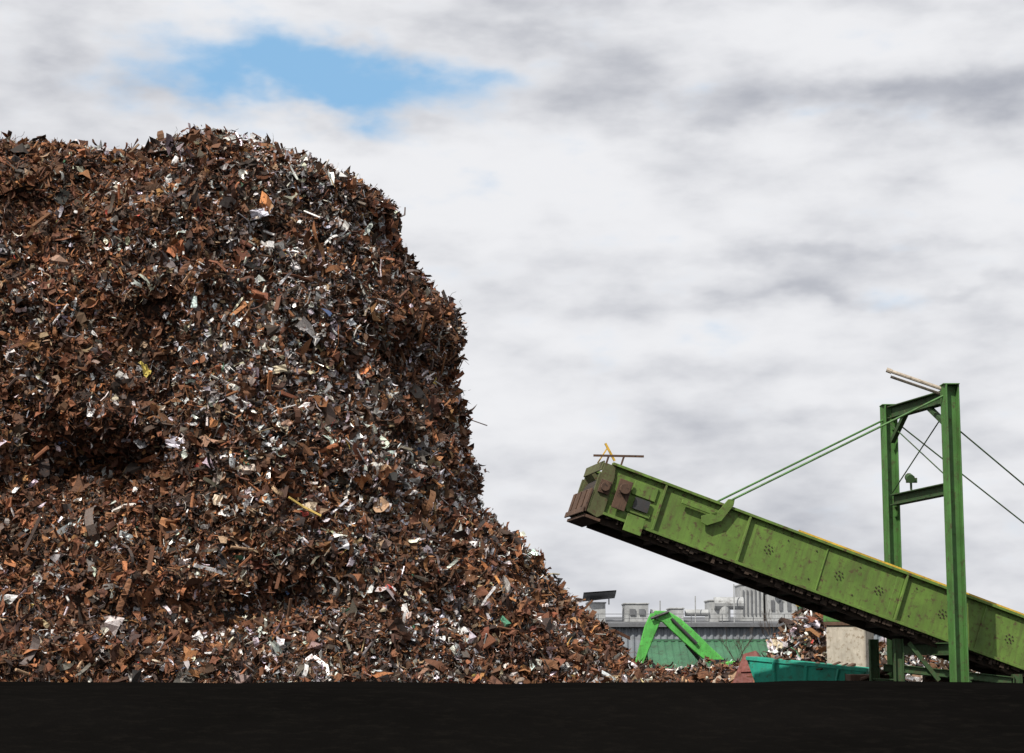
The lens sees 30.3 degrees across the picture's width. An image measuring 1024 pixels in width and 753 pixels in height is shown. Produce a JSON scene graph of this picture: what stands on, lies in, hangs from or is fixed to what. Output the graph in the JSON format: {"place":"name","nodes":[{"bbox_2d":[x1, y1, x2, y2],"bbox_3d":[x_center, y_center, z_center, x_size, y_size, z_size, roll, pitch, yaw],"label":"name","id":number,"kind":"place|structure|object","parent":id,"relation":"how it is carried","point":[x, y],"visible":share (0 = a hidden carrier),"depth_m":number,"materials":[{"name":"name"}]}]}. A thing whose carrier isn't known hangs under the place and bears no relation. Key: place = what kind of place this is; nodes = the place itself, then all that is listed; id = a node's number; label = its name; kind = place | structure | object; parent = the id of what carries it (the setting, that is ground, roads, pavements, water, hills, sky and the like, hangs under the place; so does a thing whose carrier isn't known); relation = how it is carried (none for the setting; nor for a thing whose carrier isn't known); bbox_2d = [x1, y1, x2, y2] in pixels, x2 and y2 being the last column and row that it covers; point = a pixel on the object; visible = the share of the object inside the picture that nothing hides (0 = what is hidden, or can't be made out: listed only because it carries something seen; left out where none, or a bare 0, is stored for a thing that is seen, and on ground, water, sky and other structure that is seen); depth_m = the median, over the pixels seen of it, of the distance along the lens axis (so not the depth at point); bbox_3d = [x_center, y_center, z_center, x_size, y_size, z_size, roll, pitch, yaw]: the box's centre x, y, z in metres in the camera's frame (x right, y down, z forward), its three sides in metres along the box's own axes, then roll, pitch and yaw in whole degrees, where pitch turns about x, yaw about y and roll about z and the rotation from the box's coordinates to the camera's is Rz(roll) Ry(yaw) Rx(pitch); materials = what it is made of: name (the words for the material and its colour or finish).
{"place":"outdoors","nodes":[
{"label":"outdoors","id":0,"kind":"place"},
{"bbox_2d":[0,681,1023,752],"bbox_3d":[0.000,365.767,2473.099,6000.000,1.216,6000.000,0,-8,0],"label":"ground","id":1,"kind":"structure","parent":0,"point":[585,717],"depth_m":22.73,"materials":[{"name":"black asphalt"}]},
{"bbox_2d":[0,123,636,683],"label":"scrap metal pile","id":2,"kind":"object","parent":1,"relation":"on","point":[234,429],"visible":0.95,"depth_m":78.42,"materials":[{"name":"brown metal"}]},
{"bbox_2d":[565,654,740,682],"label":"scrap heap","id":3,"kind":"object","parent":1,"relation":"on","point":[623,669],"visible":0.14,"depth_m":72.63,"materials":[{"name":"metal"}]},
{"bbox_2d":[635,610,734,666],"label":"excavator","id":4,"kind":"object","parent":1,"relation":"on","point":[697,646],"visible":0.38,"depth_m":83.03,"materials":[{"name":"green paint"}]},
{"bbox_2d":[644,639,769,669],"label":"green shed","id":5,"kind":"structure","parent":1,"relation":"on","point":[661,652],"depth_m":100.89,"materials":[{"name":"green metal"}]},
{"bbox_2d":[717,623,757,660],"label":"bare tree","id":6,"kind":"object","parent":1,"relation":"on","point":[740,647],"visible":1,"depth_m":95.92,"materials":[{"name":"brown plant"}]},
{"bbox_2d":[733,651,760,682],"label":"scrap hopper","id":7,"kind":"object","parent":1,"relation":"on","point":[743,672],"visible":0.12,"depth_m":69.48,"materials":[{"name":"red paint"}]},
{"bbox_2d":[759,601,782,639],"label":"bare tree","id":8,"kind":"object","parent":1,"relation":"on","point":[767,623],"visible":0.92,"depth_m":93.15,"materials":[{"name":"brown plant"}]},
{"bbox_2d":[564,443,1023,682],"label":"belt conveyor","id":9,"kind":"object","parent":1,"relation":"on","point":[727,540],"visible":0.95,"depth_m":45.29,"materials":[{"name":"green metal"}]},
{"bbox_2d":[746,656,868,681],"bbox_3d":[7.862,8.133,49.899,3.152,1.520,1.999,-2,-9,14],"label":"skip container","id":10,"kind":"object","parent":1,"relation":"on","point":[764,669],"visible":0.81,"depth_m":49.16,"materials":[{"name":"teal metal"}]},
{"bbox_2d":[823,615,873,666],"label":"concrete pier","id":11,"kind":"structure","parent":1,"relation":"on","point":[847,643],"depth_m":51.34,"materials":[{"name":"concrete"}]},
{"bbox_2d":[747,605,978,681],"bbox_3d":[12.729,9.754,65.888,9.625,4.554,6.246,6,-10,-35],"label":"mixed scrap heap","id":12,"kind":"object","parent":1,"relation":"on","point":[803,632],"visible":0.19,"depth_m":64.64,"materials":[{"name":"metal"}]},
{"bbox_2d":[717,367,1023,681],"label":"support gantry","id":13,"kind":"object","parent":1,"relation":"on","point":[946,399],"visible":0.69,"depth_m":45.39,"materials":[{"name":"green metal"}]},
{"bbox_2d":[845,639,1022,682],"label":"conveyor trestle","id":14,"kind":"object","parent":1,"relation":"on","point":[899,668],"visible":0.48,"depth_m":45.81,"materials":[{"name":"green metal"}]},
{"bbox_2d":[0,0,1023,616],"label":"sky","id":15,"kind":"structure","parent":0,"point":[701,240],"materials":[{"name":"white"}]},
{"bbox_2d":[582,584,948,662],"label":"industrial warehouse","id":16,"kind":"structure","parent":0,"point":[745,604],"depth_m":161.32,"materials":[{"name":"grey metal"}]}
]}

